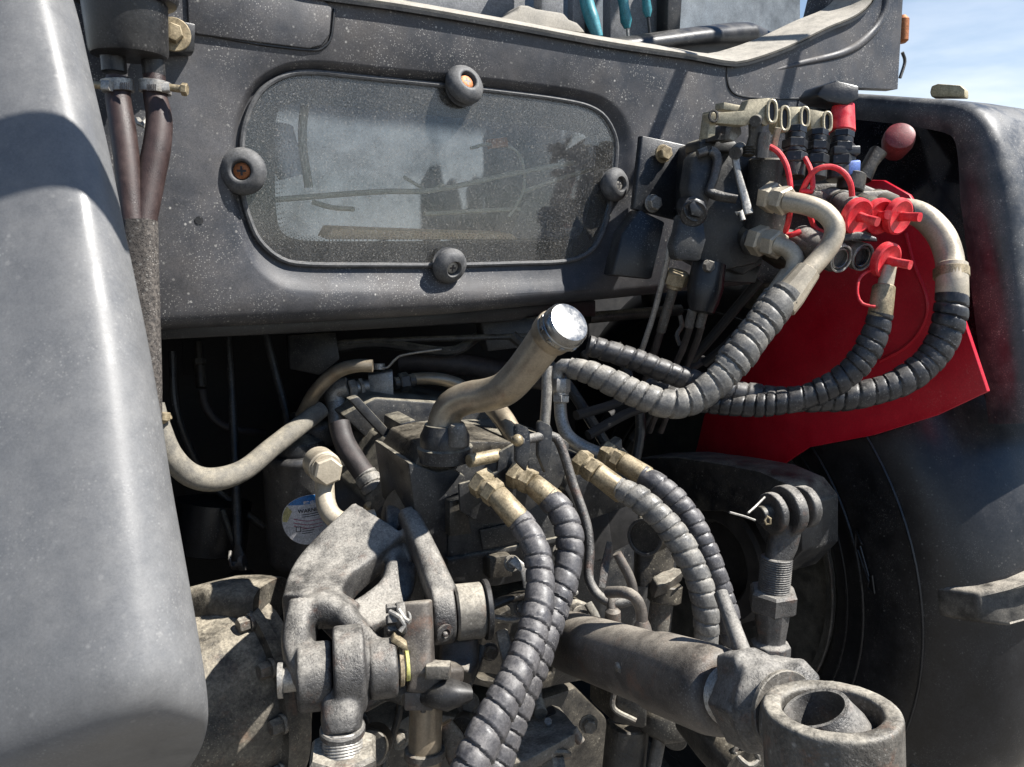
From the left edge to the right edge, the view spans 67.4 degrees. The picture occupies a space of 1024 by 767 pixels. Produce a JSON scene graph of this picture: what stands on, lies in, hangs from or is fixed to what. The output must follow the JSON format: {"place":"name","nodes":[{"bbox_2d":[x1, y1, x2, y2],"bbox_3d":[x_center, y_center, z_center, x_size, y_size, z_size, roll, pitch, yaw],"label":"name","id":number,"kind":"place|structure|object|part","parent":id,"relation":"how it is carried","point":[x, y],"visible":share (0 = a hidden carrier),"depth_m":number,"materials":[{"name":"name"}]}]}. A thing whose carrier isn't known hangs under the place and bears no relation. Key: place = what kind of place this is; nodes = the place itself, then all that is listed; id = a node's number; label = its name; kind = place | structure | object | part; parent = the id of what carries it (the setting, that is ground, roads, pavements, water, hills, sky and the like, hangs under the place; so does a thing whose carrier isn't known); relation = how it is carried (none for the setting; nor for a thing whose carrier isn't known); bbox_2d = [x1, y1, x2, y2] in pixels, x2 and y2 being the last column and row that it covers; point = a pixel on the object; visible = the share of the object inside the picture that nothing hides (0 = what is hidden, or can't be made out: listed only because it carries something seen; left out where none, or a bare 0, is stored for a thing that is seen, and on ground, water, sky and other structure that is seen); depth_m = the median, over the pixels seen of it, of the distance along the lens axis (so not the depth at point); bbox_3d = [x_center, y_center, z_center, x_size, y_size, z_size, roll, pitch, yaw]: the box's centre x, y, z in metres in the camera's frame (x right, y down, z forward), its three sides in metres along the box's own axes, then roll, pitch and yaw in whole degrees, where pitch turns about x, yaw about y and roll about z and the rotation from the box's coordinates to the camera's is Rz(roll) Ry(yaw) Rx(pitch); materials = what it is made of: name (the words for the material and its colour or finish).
{"place":"outdoors","nodes":[
{"label":"outdoors","id":0,"kind":"place"},
{"bbox_2d":[646,740,669,766],"bbox_3d":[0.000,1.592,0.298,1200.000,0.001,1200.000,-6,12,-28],"label":"ground","id":1,"kind":"structure","parent":0,"point":[664,763],"depth_m":2.43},
{"bbox_2d":[0,0,1023,766],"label":"tractor","id":2,"kind":"object","parent":1,"relation":"on","point":[386,182],"visible":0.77,"depth_m":1.33,"materials":[{"name":"grey plastic"}]},
{"bbox_2d":[74,0,195,76],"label":"breather canister","id":3,"kind":"object","parent":2,"relation":"attached to","point":[149,35],"visible":0.98,"depth_m":0.91,"materials":[{"name":"black plastic"}]},
{"bbox_2d":[93,74,140,218],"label":"breather hose","id":4,"kind":"object","parent":3,"relation":"attached to","point":[117,89],"visible":0.91,"depth_m":0.92,"materials":[{"name":"red rubber"}]},
{"bbox_2d":[138,72,188,221],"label":"breather hose","id":5,"kind":"object","parent":3,"relation":"attached to","point":[156,89],"visible":0.91,"depth_m":0.94,"materials":[{"name":"red rubber"}]},
{"bbox_2d":[123,218,161,417],"bbox_3d":[-0.445,-0.059,0.927,0.042,0.274,0.075,-1,11,-3],"label":"woven sleeve","id":6,"kind":"object","parent":5,"relation":"attached to","point":[142,235],"visible":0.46,"depth_m":0.91,"materials":[{"name":"grey fabric"}]},
{"bbox_2d":[135,117,144,128],"bbox_3d":[-0.476,-0.336,0.989,0.018,0.015,0.014,4,11,22],"label":"wire","id":7,"kind":"object","parent":2,"relation":"attached to","point":[139,122],"visible":0.79,"depth_m":0.98,"materials":[{"name":"metal"}]},
{"bbox_2d":[182,339,265,436],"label":"hose","id":8,"kind":"object","parent":2,"relation":"attached to","point":[193,356],"visible":0.92,"depth_m":1.51,"materials":[{"name":"black rubber"}]},
{"bbox_2d":[219,336,253,577],"bbox_3d":[-0.517,0.126,1.407,0.051,0.469,0.229,-5,12,-23],"label":"pull rod","id":9,"kind":"object","parent":2,"relation":"attached to","point":[234,532],"visible":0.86,"depth_m":1.41,"materials":[{"name":"paint"}]},
{"bbox_2d":[162,359,373,491],"bbox_3d":[-0.409,0.059,1.262,0.355,0.185,0.134,-7,13,-34],"label":"return hose","id":10,"kind":"object","parent":2,"relation":"attached to","point":[310,413],"visible":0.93,"depth_m":1.23,"materials":[{"name":"beige rubber"}]},
{"bbox_2d":[263,412,334,573],"bbox_3d":[-0.381,0.196,1.402,0.131,0.272,0.153,1,11,7],"label":"fuel filter","id":11,"kind":"object","parent":2,"relation":"attached to","point":[296,525],"visible":0.61,"depth_m":1.34,"materials":[{"name":"paint"}]},
{"bbox_2d":[302,446,376,525],"bbox_3d":[-0.243,0.150,1.089,0.081,0.108,0.104,-6,12,-28],"label":"banjo elbow","id":12,"kind":"object","parent":2,"relation":"attached to","point":[322,467],"visible":0.7,"depth_m":1.07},
{"bbox_2d":[329,419,379,509],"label":"rubber hose","id":13,"kind":"object","parent":2,"relation":"attached to","point":[364,473],"visible":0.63,"depth_m":1.22,"materials":[{"name":"black rubber"}]},
{"bbox_2d":[276,503,494,713],"bbox_3d":[-0.182,0.262,0.970,0.273,0.157,0.290,-6,12,-28],"label":"forked casting","id":14,"kind":"object","parent":2,"relation":"attached to","point":[347,556],"visible":0.92,"depth_m":0.93,"materials":[{"name":"metal"}]},
{"bbox_2d":[309,624,375,766],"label":"lift rod","id":15,"kind":"object","parent":14,"relation":"attached to","point":[345,739],"visible":0.89,"depth_m":0.81,"materials":[{"name":"metal"}]},
{"bbox_2d":[324,348,465,424],"bbox_3d":[-0.207,0.001,1.429,0.281,0.138,0.078,-5,12,-23],"label":"hose","id":16,"kind":"object","parent":2,"relation":"attached to","point":[338,391],"visible":0.94,"depth_m":1.41,"materials":[{"name":"rubber"}]},
{"bbox_3d":[-0.099,-0.342,1.261,0.723,0.352,0.041,-6,12,-28],"label":"rear window","id":17,"kind":"part","parent":2,"relation":"part of","materials":[{"name":"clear glass"}]},
{"bbox_2d":[385,599,478,766],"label":"check link","id":18,"kind":"object","parent":2,"relation":"attached to","point":[434,689],"visible":0.86,"depth_m":0.89,"materials":[{"name":"metal"}]},
{"bbox_2d":[398,351,552,391],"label":"hose","id":19,"kind":"object","parent":2,"relation":"attached to","point":[472,365],"visible":0.46,"depth_m":1.54,"materials":[{"name":"black rubber"}]},
{"bbox_2d":[450,468,554,766],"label":"hydraulic hose","id":20,"kind":"object","parent":2,"relation":"attached to","point":[487,730],"visible":1,"depth_m":0.89,"materials":[{"name":"black rubber"}]},
{"bbox_2d":[427,303,587,426],"bbox_3d":[-0.011,-0.014,0.997,0.228,0.187,0.064,6,12,30],"label":"filler pipe","id":21,"kind":"object","parent":2,"relation":"attached to","point":[556,330],"visible":0.98,"depth_m":0.97,"materials":[{"name":"silver metal"}]},
{"bbox_2d":[491,462,583,766],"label":"hydraulic hose","id":22,"kind":"object","parent":2,"relation":"attached to","point":[553,502],"visible":0.69,"depth_m":0.96,"materials":[{"name":"black rubber"}]},
{"bbox_2d":[513,690,584,766],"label":"hitch plate","id":23,"kind":"object","parent":2,"relation":"attached to","point":[552,736],"visible":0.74,"depth_m":0.95,"materials":[{"name":"metal"}]},
{"bbox_2d":[511,431,631,607],"bbox_3d":[0.088,0.173,1.020,0.166,0.220,0.078,3,11,18],"label":"metal pipe","id":24,"kind":"object","parent":2,"relation":"attached to","point":[596,593],"visible":0.96,"depth_m":1.02,"materials":[{"name":"metal"}]},
{"bbox_2d":[579,0,602,36],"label":"grip","id":25,"kind":"object","parent":2,"relation":"on","point":[590,15],"visible":0.92,"depth_m":1.50,"materials":[{"name":"teal plastic"}]},
{"bbox_2d":[598,541,611,587],"bbox_3d":[0.129,0.251,1.066,0.012,0.060,0.029,6,12,28],"label":"twisted strap","id":26,"kind":"object","parent":2,"relation":"attached to","point":[605,564],"visible":0.98,"depth_m":1.07,"materials":[{"name":"metal"}]},
{"bbox_2d":[585,407,643,439],"bbox_3d":[0.223,0.060,1.402,0.217,0.059,0.022,-6,12,-30],"label":"cable","id":27,"kind":"object","parent":2,"relation":"attached to","point":[607,424],"visible":0.58,"depth_m":1.37,"materials":[{"name":"rubber"}]},
{"bbox_2d":[617,0,631,35],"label":"screwdriver","id":28,"kind":"object","parent":2,"relation":"in","point":[625,16],"visible":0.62,"depth_m":1.61,"materials":[{"name":"teal plastic"}]},
{"bbox_2d":[590,684,686,766],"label":"link","id":29,"kind":"object","parent":2,"relation":"attached to","point":[631,727],"visible":0.68,"depth_m":1.05,"materials":[{"name":"grey metal"}]},
{"bbox_2d":[573,355,704,419],"bbox_3d":[0.244,0.005,1.426,0.315,0.091,0.021,-7,12,-31],"label":"cable","id":30,"kind":"object","parent":2,"relation":"attached to","point":[597,409],"visible":0.44,"depth_m":1.37,"materials":[{"name":"rubber"}]},
{"bbox_2d":[571,450,719,643],"bbox_3d":[0.185,0.255,1.083,0.224,0.308,0.042,6,12,29],"label":"hydraulic hose","id":31,"kind":"object","parent":2,"relation":"attached to","point":[658,515],"visible":0.77,"depth_m":1.04,"materials":[{"name":"grey rubber"}]},
{"bbox_2d":[642,0,651,32],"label":"screwdriver","id":32,"kind":"object","parent":2,"relation":"in","point":[646,8],"visible":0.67,"depth_m":1.64,"materials":[{"name":"teal plastic"}]},
{"bbox_2d":[627,516,682,631],"bbox_3d":[0.224,0.360,1.206,0.096,0.328,0.100,-6,12,-28],"label":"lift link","id":33,"kind":"object","parent":2,"relation":"attached to","point":[657,575],"visible":0.66,"depth_m":1.17,"materials":[{"name":"metal"}]},
{"bbox_2d":[596,441,741,649],"bbox_3d":[0.232,0.250,1.135,0.233,0.310,0.047,6,12,29],"label":"hydraulic hose","id":34,"kind":"object","parent":2,"relation":"attached to","point":[671,495],"visible":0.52,"depth_m":1.10,"materials":[{"name":"black rubber"}]},
{"bbox_2d":[551,551,905,766],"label":"top link","id":35,"kind":"object","parent":2,"relation":"attached to","point":[777,711],"visible":0.99,"depth_m":0.71,"materials":[{"name":"metal"}]},
{"bbox_2d":[675,723,763,766],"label":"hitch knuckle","id":36,"kind":"object","parent":35,"relation":"attached to","point":[710,751],"visible":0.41,"depth_m":0.78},
{"bbox_2d":[604,98,915,282],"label":"valve block","id":37,"kind":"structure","parent":2,"relation":"attached to","point":[702,191],"depth_m":1.26,"materials":[{"name":"black paint"}]},
{"bbox_2d":[639,237,669,350],"bbox_3d":[0.248,-0.147,1.307,0.016,0.216,0.090,-8,13,-36],"label":"control rod","id":38,"kind":"object","parent":37,"relation":"hanging from","point":[665,267],"visible":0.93,"depth_m":1.31,"materials":[{"name":"metal"}]},
{"bbox_2d":[642,260,725,433],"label":"control cables","id":39,"kind":"object","parent":37,"relation":"attached to","point":[703,281],"visible":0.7,"depth_m":1.28,"materials":[{"name":"black rubber"}]},
{"bbox_2d":[540,181,845,456],"bbox_3d":[0.279,-0.099,1.187,0.459,0.429,0.166,-2,11,-9],"label":"hydraulic hose","id":40,"kind":"object","parent":37,"relation":"attached to","point":[775,309],"visible":0.98,"depth_m":1.15,"materials":[{"name":"black rubber"}]},
{"bbox_2d":[628,277,763,441],"bbox_3d":[0.349,-0.040,1.480,0.244,0.335,0.029,5,12,23],"label":"cable","id":41,"kind":"object","parent":37,"relation":"hanging from","point":[731,313],"visible":0.5,"depth_m":1.44,"materials":[{"name":"rubber"}]},
{"bbox_2d":[701,317,745,366],"bbox_3d":[0.411,-0.093,1.413,0.122,0.136,0.022,5,12,26],"label":"cable","id":42,"kind":"object","parent":37,"relation":"attached to","point":[708,360],"visible":0.3,"depth_m":1.43,"materials":[{"name":"rubber"}]},
{"bbox_2d":[715,225,803,357],"bbox_3d":[0.379,-0.137,1.214,0.142,0.226,0.099,-6,12,-28],"label":"hydraulic hose","id":43,"kind":"object","parent":37,"relation":"attached to","point":[761,240],"visible":0.28,"depth_m":1.20,"materials":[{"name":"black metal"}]},
{"bbox_2d":[646,264,896,416],"bbox_3d":[0.404,-0.068,1.238,0.382,0.246,0.079,3,11,17],"label":"hydraulic hose","id":44,"kind":"object","parent":37,"relation":"attached to","point":[854,367],"visible":0.77,"depth_m":1.19,"materials":[{"name":"black rubber"}]},
{"bbox_2d":[870,242,912,277],"bbox_3d":[0.586,-0.189,1.178,0.058,0.057,0.058,-6,12,-28],"label":"dust cap","id":45,"kind":"object","parent":44,"relation":"on","point":[884,253],"visible":0.92,"depth_m":1.18,"materials":[{"name":"red plastic"}]},
{"bbox_2d":[856,270,875,307],"bbox_3d":[0.550,-0.148,1.188,0.030,0.058,0.048,6,12,29],"label":"cap strap","id":46,"kind":"object","parent":45,"relation":"attached to","point":[857,290],"visible":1,"depth_m":1.18,"materials":[{"name":"red plastic"}]},
{"bbox_2d":[585,198,969,412],"bbox_3d":[0.422,-0.128,1.251,0.609,0.345,0.162,-1,11,-3],"label":"hydraulic hose","id":47,"kind":"object","parent":37,"relation":"attached to","point":[927,361],"visible":0.76,"depth_m":1.22,"materials":[{"name":"black rubber"}]},
{"bbox_2d":[769,144,801,237],"bbox_3d":[0.439,-0.310,1.237,0.036,0.148,0.053,-8,13,-35],"label":"cap strap","id":48,"kind":"object","parent":37,"relation":"attached to","point":[778,152],"visible":0.74,"depth_m":1.23,"materials":[{"name":"red plastic"}]},
{"bbox_2d":[800,156,823,232],"bbox_3d":[0.482,-0.302,1.239,0.054,0.125,0.030,-6,12,-28],"label":"cap strap","id":49,"kind":"object","parent":37,"relation":"attached to","point":[807,162],"visible":0.69,"depth_m":1.22,"materials":[{"name":"red plastic"}]},
{"bbox_2d":[799,164,854,196],"bbox_3d":[0.498,-0.321,1.215,0.086,0.052,0.015,4,11,19],"label":"cap strap","id":50,"kind":"object","parent":37,"relation":"attached to","point":[844,173],"visible":0.92,"depth_m":1.21,"materials":[{"name":"red plastic"}]},
{"bbox_2d":[799,81,859,156],"bbox_3d":[0.545,-0.444,1.296,0.071,0.126,0.106,-3,11,-17],"label":"red cone","id":51,"kind":"object","parent":37,"relation":"attached to","point":[838,98],"visible":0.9,"depth_m":1.28,"materials":[{"name":"plastic"}]},
{"bbox_2d":[841,197,880,232],"bbox_3d":[0.541,-0.257,1.179,0.057,0.057,0.057,-6,12,-28],"label":"dust cap","id":52,"kind":"object","parent":37,"relation":"attached to","point":[855,215],"visible":0.93,"depth_m":1.18,"materials":[{"name":"red plastic"}]},
{"bbox_2d":[865,198,891,234],"bbox_3d":[0.579,-0.261,1.198,0.056,0.056,0.048,-6,12,-28],"label":"dust cap","id":53,"kind":"object","parent":37,"relation":"attached to","point":[880,205],"visible":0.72,"depth_m":1.19,"materials":[{"name":"red plastic"}]},
{"bbox_2d":[882,197,922,234],"bbox_3d":[0.609,-0.259,1.189,0.058,0.057,0.055,-6,12,-28],"label":"dust cap","id":54,"kind":"object","parent":37,"relation":"attached to","point":[902,216],"visible":0.98,"depth_m":1.19,"materials":[{"name":"red plastic"}]},
{"bbox_2d":[729,484,822,657],"bbox_3d":[0.391,0.340,1.163,0.164,0.370,0.082,-9,14,-41],"label":"lift rod","id":55,"kind":"object","parent":2,"relation":"attached to","point":[786,515],"visible":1,"depth_m":1.14,"materials":[{"name":"metal"}]},
{"bbox_2d":[860,123,915,182],"bbox_3d":[0.696,-0.429,1.431,0.133,0.110,0.070,-6,12,-28],"label":"lever knob","id":56,"kind":"object","parent":2,"relation":"attached to","point":[898,141],"visible":0.89,"depth_m":1.42,"materials":[{"name":"red plastic"}]},
{"bbox_2d":[800,0,1023,108],"label":"sky","id":57,"kind":"structure","parent":0,"point":[977,46],"materials":[{"name":"blue"}]}
]}

